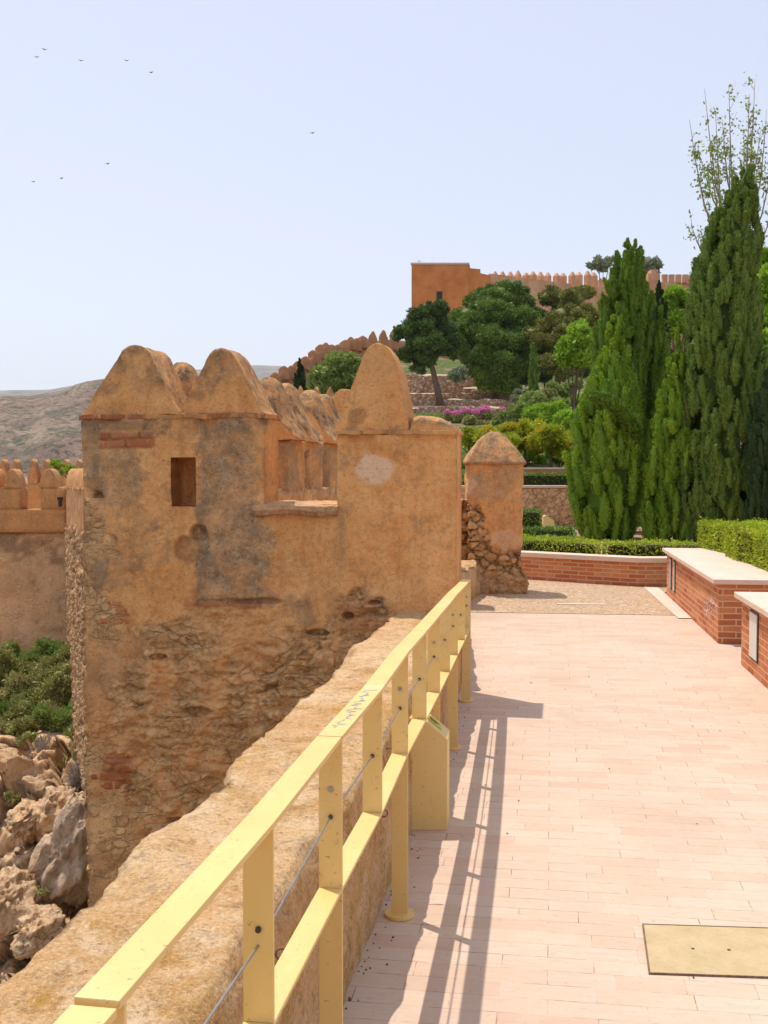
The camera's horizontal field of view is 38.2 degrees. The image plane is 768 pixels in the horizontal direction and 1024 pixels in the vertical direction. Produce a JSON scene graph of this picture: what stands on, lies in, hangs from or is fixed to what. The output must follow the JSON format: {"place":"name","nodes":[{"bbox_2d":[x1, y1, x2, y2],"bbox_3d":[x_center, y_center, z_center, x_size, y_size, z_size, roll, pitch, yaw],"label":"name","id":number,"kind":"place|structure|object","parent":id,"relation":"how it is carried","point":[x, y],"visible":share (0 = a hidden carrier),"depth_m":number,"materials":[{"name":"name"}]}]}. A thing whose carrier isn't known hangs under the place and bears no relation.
{"place":"outdoors","nodes":[
{"label":"outdoors","id":0,"kind":"place"},
{"bbox_2d":[0,728,87,983],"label":"cliff","id":1,"kind":"structure","parent":0,"point":[32,777],"depth_m":20.20,"materials":[{"name":"beige stone"}]},
{"bbox_2d":[3,790,20,808],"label":"cliff shrub","id":2,"kind":"object","parent":1,"relation":"on","point":[11,797],"visible":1,"depth_m":19.53,"materials":[{"name":"green plant"}]},
{"bbox_2d":[0,680,33,702],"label":"cliff shrub","id":3,"kind":"object","parent":1,"relation":"on","point":[15,690],"visible":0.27,"depth_m":24.90,"materials":[{"name":"green plant"}]},
{"bbox_2d":[0,699,37,716],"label":"cliff shrub","id":4,"kind":"object","parent":1,"relation":"on","point":[4,706],"visible":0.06,"depth_m":23.24,"materials":[{"name":"green plant"}]},
{"bbox_2d":[0,865,39,934],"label":"boulder","id":5,"kind":"object","parent":1,"relation":"on","point":[18,892],"visible":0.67,"depth_m":17.15,"materials":[{"name":"beige stone"}]},
{"bbox_2d":[0,642,40,687],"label":"cliff shrub","id":6,"kind":"object","parent":1,"relation":"on","point":[9,662],"visible":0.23,"depth_m":26.23,"materials":[{"name":"green plant"}]},
{"bbox_2d":[0,715,41,746],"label":"cliff shrub","id":7,"kind":"object","parent":1,"relation":"on","point":[24,729],"visible":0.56,"depth_m":22.41,"materials":[{"name":"green plant"}]},
{"bbox_2d":[4,798,40,843],"bbox_3d":[-6.139,5.364,19.188,0.769,0.784,1.163,0,2,0],"label":"boulder","id":8,"kind":"object","parent":1,"relation":"on","point":[20,821],"visible":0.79,"depth_m":18.88,"materials":[{"name":"beige stone"}]},
{"bbox_2d":[1,699,65,729],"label":"cliff shrub","id":9,"kind":"object","parent":1,"relation":"on","point":[21,708],"visible":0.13,"depth_m":23.17,"materials":[{"name":"green plant"}]},
{"bbox_2d":[4,637,64,663],"bbox_3d":[-8.912,3.970,28.397,1.607,1.558,1.711,-2,3,-44],"label":"cliff shrub","id":10,"kind":"object","parent":1,"relation":"on","point":[37,651],"visible":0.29,"depth_m":28.20,"materials":[{"name":"green plant"}]},
{"bbox_2d":[0,641,71,707],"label":"cliff shrub","id":11,"kind":"object","parent":1,"relation":"on","point":[50,679],"visible":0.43,"depth_m":24.88,"materials":[{"name":"green plant"}]},
{"bbox_2d":[0,686,77,766],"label":"dry grass","id":12,"kind":"structure","parent":1,"relation":"on","point":[69,744],"depth_m":21.29,"materials":[{"name":"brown plant"}]},
{"bbox_2d":[10,902,69,959],"bbox_3d":[-5.189,6.399,16.913,0.891,0.813,1.079,0,2,0],"label":"boulder","id":13,"kind":"object","parent":1,"relation":"on","point":[40,926],"visible":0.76,"depth_m":16.61,"materials":[{"name":"beige stone"}]},
{"bbox_2d":[0,459,82,649],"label":"tower","id":14,"kind":"structure","parent":1,"relation":"on","point":[33,603],"depth_m":30.22,"materials":[{"name":"brown stone"}]},
{"bbox_2d":[49,458,65,469],"bbox_3d":[-9.727,-1.136,32.906,0.444,0.942,1.401,-1,3,-22],"label":"sapling","id":15,"kind":"object","parent":14,"relation":"on","point":[57,464],"visible":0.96,"depth_m":32.83,"materials":[{"name":"green plant"}]},
{"bbox_2d":[58,464,77,477],"bbox_3d":[-9.332,-0.983,32.813,0.494,0.898,0.970,0,2,0],"label":"sapling","id":16,"kind":"object","parent":14,"relation":"on","point":[67,468],"visible":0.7,"depth_m":32.84,"materials":[{"name":"green plant"}]},
{"bbox_2d":[34,885,49,896],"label":"cliff shrub","id":17,"kind":"object","parent":1,"relation":"on","point":[43,891],"visible":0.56,"depth_m":17.20,"materials":[{"name":"green plant"}]},
{"bbox_2d":[27,732,65,758],"bbox_3d":[-6.605,4.709,21.809,0.928,0.854,0.803,0,2,0],"label":"dry bush","id":18,"kind":"object","parent":1,"relation":"on","point":[42,746],"visible":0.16,"depth_m":21.74,"materials":[{"name":"grey plant"}]},
{"bbox_2d":[28,701,73,731],"bbox_3d":[-6.839,4.550,23.301,1.263,1.303,1.426,0,2,0],"label":"cliff shrub","id":19,"kind":"object","parent":1,"relation":"on","point":[58,720],"visible":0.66,"depth_m":22.78,"materials":[{"name":"green plant"}]},
{"bbox_2d":[45,640,65,655],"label":"cliff shrub","id":20,"kind":"object","parent":1,"relation":"on","point":[52,648],"visible":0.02,"depth_m":27.68,"materials":[{"name":"green plant"}]},
{"bbox_2d":[27,794,88,915],"bbox_3d":[-5.095,5.574,17.849,1.273,2.100,1.373,-1,3,-27],"label":"boulder","id":21,"kind":"object","parent":1,"relation":"on","point":[58,864],"visible":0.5,"depth_m":17.45,"materials":[{"name":"grey stone"}]},
{"bbox_2d":[33,785,83,836],"bbox_3d":[-5.519,5.159,18.989,0.987,0.940,1.167,-2,3,-33],"label":"boulder","id":22,"kind":"object","parent":1,"relation":"on","point":[53,801],"visible":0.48,"depth_m":18.76,"materials":[{"name":"beige stone"}]},
{"bbox_2d":[60,718,74,738],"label":"cliff shrub","id":23,"kind":"object","parent":1,"relation":"on","point":[67,731],"visible":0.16,"depth_m":22.51,"materials":[{"name":"green plant"}]},
{"bbox_2d":[64,757,83,790],"bbox_3d":[-5.529,4.799,20.420,0.802,0.723,0.655,0,2,0],"label":"dry bush","id":24,"kind":"object","parent":1,"relation":"on","point":[75,780],"visible":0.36,"depth_m":20.32,"materials":[{"name":"grey plant"}]},
{"bbox_2d":[63,468,87,803],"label":"curtain wall","id":25,"kind":"structure","parent":1,"relation":"on","point":[75,621],"depth_m":20.21,"materials":[{"name":"brown stone"}]},
{"bbox_2d":[0,358,741,482],"bbox_3d":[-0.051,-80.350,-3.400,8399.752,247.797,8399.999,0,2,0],"label":"terrain","id":26,"kind":"structure","parent":0,"point":[40,426],"depth_m":480.88,"materials":[{"name":"soil"}]},
{"bbox_2d":[292,357,306,390],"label":"cypress tree","id":27,"kind":"object","parent":26,"relation":"on","point":[299,379],"visible":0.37,"depth_m":61.54,"materials":[{"name":"green plant"}]},
{"bbox_2d":[305,349,361,393],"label":"feathery tree","id":28,"kind":"object","parent":26,"relation":"on","point":[336,371],"visible":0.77,"depth_m":59.24,"materials":[{"name":"green plant"}]},
{"bbox_2d":[269,330,457,387],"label":"stepped wall","id":29,"kind":"structure","parent":26,"relation":"on","point":[360,345],"depth_m":124.83,"materials":[{"name":"brown stone"}]},
{"bbox_2d":[411,261,469,319],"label":"castle block","id":30,"kind":"structure","parent":26,"relation":"on","point":[448,282],"depth_m":148.83,"materials":[{"name":"brick"}]},
{"bbox_2d":[437,291,441,299],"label":"window","id":31,"kind":"structure","parent":30,"relation":"in","point":[439,293],"depth_m":148.81,"materials":[{"name":"glass"}]},
{"bbox_2d":[446,364,469,383],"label":"olive bush","id":32,"kind":"object","parent":26,"relation":"on","point":[457,374],"visible":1,"depth_m":79.49,"materials":[{"name":"green plant"}]},
{"bbox_2d":[412,405,508,413],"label":"terrace wall","id":33,"kind":"structure","parent":26,"relation":"on","point":[434,409],"depth_m":79.81,"materials":[{"name":"stone"}]},
{"bbox_2d":[390,298,466,405],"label":"pine tree","id":34,"kind":"object","parent":33,"relation":"on","point":[422,332],"visible":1,"depth_m":83.08,"materials":[{"name":"green plant"}]},
{"bbox_2d":[411,398,511,407],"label":"terrace wall","id":35,"kind":"structure","parent":26,"relation":"on","point":[460,402],"depth_m":83.73,"materials":[{"name":"stone"}]},
{"bbox_2d":[447,278,545,398],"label":"pine tree","id":36,"kind":"object","parent":35,"relation":"on","point":[492,320],"visible":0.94,"depth_m":85.67,"materials":[{"name":"green plant"}]},
{"bbox_2d":[410,393,514,403],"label":"terrace wall","id":37,"kind":"structure","parent":26,"relation":"on","point":[467,396],"depth_m":87.70,"materials":[{"name":"stone"}]},
{"bbox_2d":[409,386,515,400],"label":"terrace wall","id":38,"kind":"structure","parent":26,"relation":"on","point":[448,389],"depth_m":91.64,"materials":[{"name":"stone"}]},
{"bbox_2d":[407,380,519,388],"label":"terrace wall","id":39,"kind":"structure","parent":26,"relation":"on","point":[465,384],"depth_m":95.61,"materials":[{"name":"stone"}]},
{"bbox_2d":[405,374,522,388],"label":"terrace wall","id":40,"kind":"structure","parent":26,"relation":"on","point":[425,377],"depth_m":99.60,"materials":[{"name":"stone"}]},
{"bbox_2d":[460,426,478,452],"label":"shrub","id":41,"kind":"object","parent":26,"relation":"on","point":[467,439],"visible":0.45,"depth_m":43.70,"materials":[{"name":"green plant"}]},
{"bbox_2d":[442,405,505,422],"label":"flowering shrub","id":42,"kind":"object","parent":26,"relation":"on","point":[484,413],"visible":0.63,"depth_m":60.63,"materials":[{"name":"pink plant"}]},
{"bbox_2d":[462,414,487,424],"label":"shrub","id":43,"kind":"object","parent":26,"relation":"on","point":[467,419],"visible":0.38,"depth_m":59.38,"materials":[{"name":"green plant"}]},
{"bbox_2d":[414,412,565,477],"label":"ground cover","id":44,"kind":"object","parent":26,"relation":"on","point":[440,415],"visible":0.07,"depth_m":58.20,"materials":[{"name":"green plant"}]},
{"bbox_2d":[471,422,523,450],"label":"citrus tree","id":45,"kind":"object","parent":26,"relation":"on","point":[514,438],"visible":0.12,"depth_m":40.70,"materials":[{"name":"green plant"}]},
{"bbox_2d":[491,400,529,425],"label":"shrub","id":46,"kind":"object","parent":26,"relation":"on","point":[514,413],"visible":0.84,"depth_m":55.39,"materials":[{"name":"green plant"}]},
{"bbox_2d":[461,485,576,525],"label":"stone wall","id":47,"kind":"structure","parent":26,"relation":"on","point":[551,501],"depth_m":30.01,"materials":[{"name":"stone"}]},
{"bbox_2d":[510,387,527,401],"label":"shrub","id":48,"kind":"object","parent":26,"relation":"on","point":[517,391],"visible":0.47,"depth_m":67.58,"materials":[{"name":"green plant"}]},
{"bbox_2d":[495,417,550,466],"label":"citrus tree","id":49,"kind":"object","parent":26,"relation":"on","point":[524,427],"visible":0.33,"depth_m":41.35,"materials":[{"name":"green plant"}]},
{"bbox_2d":[527,343,539,391],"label":"cypress tree","id":50,"kind":"object","parent":26,"relation":"on","point":[533,378],"visible":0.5,"depth_m":65.55,"materials":[{"name":"green plant"}]},
{"bbox_2d":[519,449,548,464],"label":"shrub","id":51,"kind":"object","parent":26,"relation":"on","point":[539,460],"visible":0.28,"depth_m":45.94,"materials":[{"name":"green plant"}]},
{"bbox_2d":[469,268,600,352],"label":"castle wall","id":52,"kind":"structure","parent":26,"relation":"on","point":[532,280],"depth_m":158.06,"materials":[{"name":"stone"}]},
{"bbox_2d":[514,386,557,402],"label":"shrub","id":53,"kind":"object","parent":26,"relation":"on","point":[549,393],"visible":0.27,"depth_m":61.65,"materials":[{"name":"green plant"}]},
{"bbox_2d":[518,389,570,407],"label":"shrub","id":54,"kind":"object","parent":26,"relation":"on","point":[531,397],"visible":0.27,"depth_m":55.72,"materials":[{"name":"green plant"}]},
{"bbox_2d":[523,467,565,475],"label":"brick wall","id":55,"kind":"structure","parent":26,"relation":"on","point":[545,469],"depth_m":36.82,"materials":[{"name":"stone"}]},
{"bbox_2d":[521,399,571,423],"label":"citrus tree","id":56,"kind":"object","parent":26,"relation":"on","point":[545,412],"visible":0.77,"depth_m":46.40,"materials":[{"name":"green plant"}]},
{"bbox_2d":[523,471,573,484],"bbox_3d":[4.190,-0.906,31.400,3.096,0.536,0.953,0,2,0],"label":"hedge","id":57,"kind":"object","parent":26,"relation":"on","point":[544,479],"visible":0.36,"depth_m":31.01,"materials":[{"name":"green plant"}]},
{"bbox_2d":[524,423,573,466],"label":"citrus tree","id":58,"kind":"object","parent":26,"relation":"on","point":[555,438],"visible":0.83,"depth_m":40.36,"materials":[{"name":"green plant"}]},
{"bbox_2d":[544,450,564,466],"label":"shrub","id":59,"kind":"object","parent":26,"relation":"on","point":[556,461],"visible":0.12,"depth_m":43.77,"materials":[{"name":"green plant"}]},
{"bbox_2d":[517,293,591,387],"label":"pine tree","id":60,"kind":"object","parent":26,"relation":"on","point":[544,377],"visible":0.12,"depth_m":90.18,"materials":[{"name":"green plant"}]},
{"bbox_2d":[522,283,598,383],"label":"pine tree","id":61,"kind":"object","parent":26,"relation":"on","point":[571,307],"visible":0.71,"depth_m":84.73,"materials":[{"name":"green plant"}]},
{"bbox_2d":[550,409,572,465],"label":"citrus tree","id":62,"kind":"object","parent":26,"relation":"on","point":[559,417],"visible":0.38,"depth_m":44.60,"materials":[{"name":"green plant"}]},
{"bbox_2d":[545,375,584,398],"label":"shrub","id":63,"kind":"object","parent":26,"relation":"on","point":[562,389],"visible":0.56,"depth_m":65.41,"materials":[{"name":"green plant"}]},
{"bbox_2d":[549,391,580,408],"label":"shrub","id":64,"kind":"object","parent":26,"relation":"on","point":[578,403],"visible":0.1,"depth_m":57.76,"materials":[{"name":"green plant"}]},
{"bbox_2d":[553,317,593,409],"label":"leafy tree","id":65,"kind":"object","parent":26,"relation":"on","point":[572,348],"visible":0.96,"depth_m":47.47,"materials":[{"name":"green plant"}]},
{"bbox_2d":[585,254,613,279],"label":"wall tree","id":66,"kind":"object","parent":26,"relation":"on","point":[599,264],"visible":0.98,"depth_m":167.93,"materials":[{"name":"green plant"}]},
{"bbox_2d":[598,270,694,350],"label":"castle wall","id":67,"kind":"structure","parent":26,"relation":"on","point":[652,277],"depth_m":169.47,"materials":[{"name":"brown stone"}]},
{"bbox_2d":[644,255,663,273],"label":"wall tree","id":68,"kind":"object","parent":26,"relation":"on","point":[654,263],"visible":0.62,"depth_m":167.84,"materials":[{"name":"green plant"}]},
{"bbox_2d":[654,283,689,352],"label":"leafy tree","id":69,"kind":"object","parent":26,"relation":"on","point":[674,296],"visible":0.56,"depth_m":49.14,"materials":[{"name":"green plant"}]},
{"bbox_2d":[743,366,767,520],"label":"cypress tree","id":70,"kind":"object","parent":26,"relation":"on","point":[756,465],"visible":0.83,"depth_m":22.20,"materials":[{"name":"green plant"}]},
{"bbox_2d":[753,246,767,370],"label":"leafy tree","id":71,"kind":"object","parent":26,"relation":"on","point":[763,275],"visible":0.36,"depth_m":31.32,"materials":[{"name":"green plant"}]},
{"bbox_2d":[0,0,767,389],"label":"sky","id":72,"kind":"structure","parent":0,"point":[523,136],"materials":[{"name":"blue"}]},
{"bbox_2d":[542,515,553,526],"bbox_3d":[3.647,0.340,24.636,0.245,0.537,0.200,0,2,0],"label":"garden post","id":73,"kind":"object","parent":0,"point":[547,521],"visible":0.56,"depth_m":24.53,"materials":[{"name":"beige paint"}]},
{"bbox_2d":[343,612,767,1023],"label":"path","id":74,"kind":"structure","parent":0,"point":[549,903],"depth_m":4.92,"materials":[{"name":"tile"}]},
{"bbox_2d":[53,579,473,1023],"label":"railing","id":75,"kind":"object","parent":74,"relation":"on","point":[436,639],"visible":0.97,"depth_m":2.78,"materials":[{"name":"yellow paint"}]},
{"bbox_2d":[409,712,449,829],"bbox_3d":[0.175,1.180,5.094,0.260,0.512,0.180,0,2,0],"label":"plaque box","id":76,"kind":"object","parent":74,"relation":"on","point":[430,780],"visible":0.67,"depth_m":5.01,"materials":[{"name":"yellow paint"}]},
{"bbox_2d":[345,682,719,1008],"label":"litter","id":77,"kind":"object","parent":74,"relation":"on","point":[349,998],"visible":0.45,"depth_m":3.99,"materials":[{"name":"brown plant"}]},
{"bbox_2d":[642,923,767,978],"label":"floor hatch","id":78,"kind":"object","parent":74,"relation":"on","point":[708,951],"visible":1,"depth_m":3.76,"materials":[{"name":"metal"}]},
{"bbox_2d":[461,526,690,683],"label":"ground","id":79,"kind":"structure","parent":0,"point":[637,535],"depth_m":24.38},
{"bbox_2d":[0,612,458,1023],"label":"parapet wall","id":80,"kind":"structure","parent":79,"relation":"on","point":[189,979],"depth_m":2.96,"materials":[{"name":"stone"}]},
{"bbox_2d":[274,947,284,959],"bbox_3d":[-0.255,1.022,2.566,0.067,0.030,0.006,0,2,0],"label":"ring bolt","id":81,"kind":"object","parent":80,"relation":"attached to","point":[278,949],"visible":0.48,"depth_m":2.56,"materials":[{"name":"metal"}]},
{"bbox_2d":[79,343,463,906],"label":"watch tower","id":82,"kind":"structure","parent":79,"relation":"on","point":[262,557],"depth_m":8.02,"materials":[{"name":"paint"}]},
{"bbox_2d":[298,386,334,397],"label":"wall","id":83,"kind":"structure","parent":79,"relation":"on","point":[330,393],"depth_m":26.91,"materials":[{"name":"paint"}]},
{"bbox_2d":[461,560,480,598],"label":"wall","id":84,"kind":"structure","parent":79,"relation":"on","point":[470,569],"depth_m":13.74,"materials":[{"name":"stone"}]},
{"bbox_2d":[522,507,541,528],"bbox_3d":[3.237,0.238,25.643,0.835,0.712,0.918,0,2,0],"label":"hedge","id":85,"kind":"object","parent":79,"relation":"on","point":[531,518],"visible":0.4,"depth_m":25.30,"materials":[{"name":"green plant"}]},
{"bbox_2d":[523,523,576,536],"bbox_3d":[2.940,0.477,22.780,1.997,0.483,0.862,0,2,0],"label":"hedge","id":86,"kind":"object","parent":79,"relation":"on","point":[559,530],"visible":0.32,"depth_m":22.47,"materials":[{"name":"green plant"}]},
{"bbox_2d":[521,533,602,553],"bbox_3d":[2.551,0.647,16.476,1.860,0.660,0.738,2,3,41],"label":"hedge","id":87,"kind":"object","parent":79,"relation":"on","point":[563,544],"visible":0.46,"depth_m":16.18,"materials":[{"name":"green plant"}]},
{"bbox_2d":[471,579,673,614],"bbox_3d":[2.250,1.038,14.407,3.300,0.001,4.500,0,2,0],"label":"gravel strip","id":88,"kind":"object","parent":79,"relation":"on","point":[542,596],"visible":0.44,"depth_m":13.49,"materials":[{"name":"beige gravel"}]},
{"bbox_2d":[461,499,469,559],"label":"rubble wall","id":89,"kind":"structure","parent":88,"relation":"on","point":[465,519],"depth_m":14.35,"materials":[{"name":"stone"}]},
{"bbox_2d":[463,431,528,593],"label":"pillar","id":90,"kind":"structure","parent":88,"relation":"on","point":[494,463],"depth_m":14.13,"materials":[{"name":"stone"}]},
{"bbox_2d":[557,603,605,604],"bbox_3d":[2.335,1.087,13.128,0.580,0.001,0.090,0,2,5],"label":"stone strip","id":91,"kind":"object","parent":88,"relation":"on","point":[579,603],"visible":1,"depth_m":13.16,"materials":[{"name":"stone"}]},
{"bbox_2d":[644,587,690,617],"bbox_3d":[3.422,1.075,13.422,0.184,0.001,3.069,0,2,6],"label":"kerb strip","id":92,"kind":"object","parent":88,"relation":"on","point":[669,603],"visible":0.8,"depth_m":13.26,"materials":[{"name":"stone"}]},
{"bbox_2d":[520,551,666,586],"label":"brick wall","id":93,"kind":"structure","parent":79,"relation":"on","point":[642,571],"depth_m":15.39,"materials":[{"name":"brick"}]},
{"bbox_2d":[562,301,644,539],"bbox_3d":[4.947,-1.892,24.944,1.868,5.674,1.802,0,2,0],"label":"cypress tree","id":94,"kind":"object","parent":79,"relation":"on","point":[605,497],"visible":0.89,"depth_m":24.57,"materials":[{"name":"green plant"}]},
{"bbox_2d":[585,388,644,442],"bbox_3d":[5.036,-2.099,23.972,1.438,1.206,0.544,-1,3,-15],"label":"bough","id":95,"kind":"object","parent":94,"relation":"on","point":[621,412],"visible":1,"depth_m":23.89,"materials":[{"name":"green plant"}]},
{"bbox_2d":[589,237,656,530],"bbox_3d":[5.790,-3.007,27.392,1.856,7.549,1.782,0,2,0],"label":"cypress tree","id":96,"kind":"object","parent":79,"relation":"on","point":[626,284],"visible":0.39,"depth_m":27.00,"materials":[{"name":"green plant"}]},
{"bbox_2d":[601,537,702,555],"bbox_3d":[3.855,0.680,15.781,1.607,0.646,0.819,0,2,7],"label":"hedge","id":97,"kind":"object","parent":79,"relation":"on","point":[625,547],"visible":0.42,"depth_m":15.56,"materials":[{"name":"green plant"}]},
{"bbox_2d":[639,279,672,526],"bbox_3d":[7.292,-2.738,29.911,1.185,7.016,1.208,0,2,0],"label":"cypress tree","id":98,"kind":"object","parent":79,"relation":"on","point":[659,292],"visible":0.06,"depth_m":29.66,"materials":[{"name":"green plant"}]},
{"bbox_2d":[645,304,671,436],"bbox_3d":[6.762,-2.158,27.440,0.839,5.937,0.800,0,2,0],"label":"cypress tree","id":99,"kind":"object","parent":79,"relation":"on","point":[660,346],"visible":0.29,"depth_m":27.22,"materials":[{"name":"green plant"}]},
{"bbox_2d":[637,326,693,540],"bbox_3d":[6.108,-1.532,24.172,1.164,5.016,1.070,0,2,0],"label":"cypress tree","id":100,"kind":"object","parent":79,"relation":"on","point":[659,511],"visible":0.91,"depth_m":23.88,"materials":[{"name":"green plant"}]},
{"bbox_2d":[693,209,719,430],"bbox_3d":[7.224,-2.821,24.180,0.984,7.531,1.001,0,2,0],"label":"cypress tree","id":101,"kind":"object","parent":79,"relation":"on","point":[714,246],"visible":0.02,"depth_m":24.02,"materials":[{"name":"green plant"}]},
{"bbox_2d":[662,548,767,643],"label":"brick bench","id":102,"kind":"object","parent":79,"relation":"on","point":[703,585],"visible":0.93,"depth_m":11.06,"materials":[{"name":"brick"}]},
{"bbox_2d":[675,163,767,542],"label":"cypress tree","id":103,"kind":"object","parent":79,"relation":"on","point":[724,307],"visible":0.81,"depth_m":23.36,"materials":[{"name":"green plant"}]},
{"bbox_2d":[683,72,767,447],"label":"sparse tree","id":104,"kind":"object","parent":79,"relation":"on","point":[713,172],"visible":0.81,"depth_m":26.05,"materials":[{"name":"green plant"}]},
{"bbox_2d":[695,516,767,553],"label":"hedge","id":105,"kind":"object","parent":79,"relation":"on","point":[714,536],"visible":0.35,"depth_m":13.73,"materials":[{"name":"green plant"}]},
{"bbox_2d":[724,519,767,571],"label":"hedge","id":106,"kind":"object","parent":79,"relation":"on","point":[748,542],"visible":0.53,"depth_m":11.91,"materials":[{"name":"green plant"}]},
{"bbox_2d":[734,592,767,687],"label":"brick bench","id":107,"kind":"object","parent":79,"relation":"on","point":[754,646],"visible":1,"depth_m":8.61,"materials":[{"name":"brick"}]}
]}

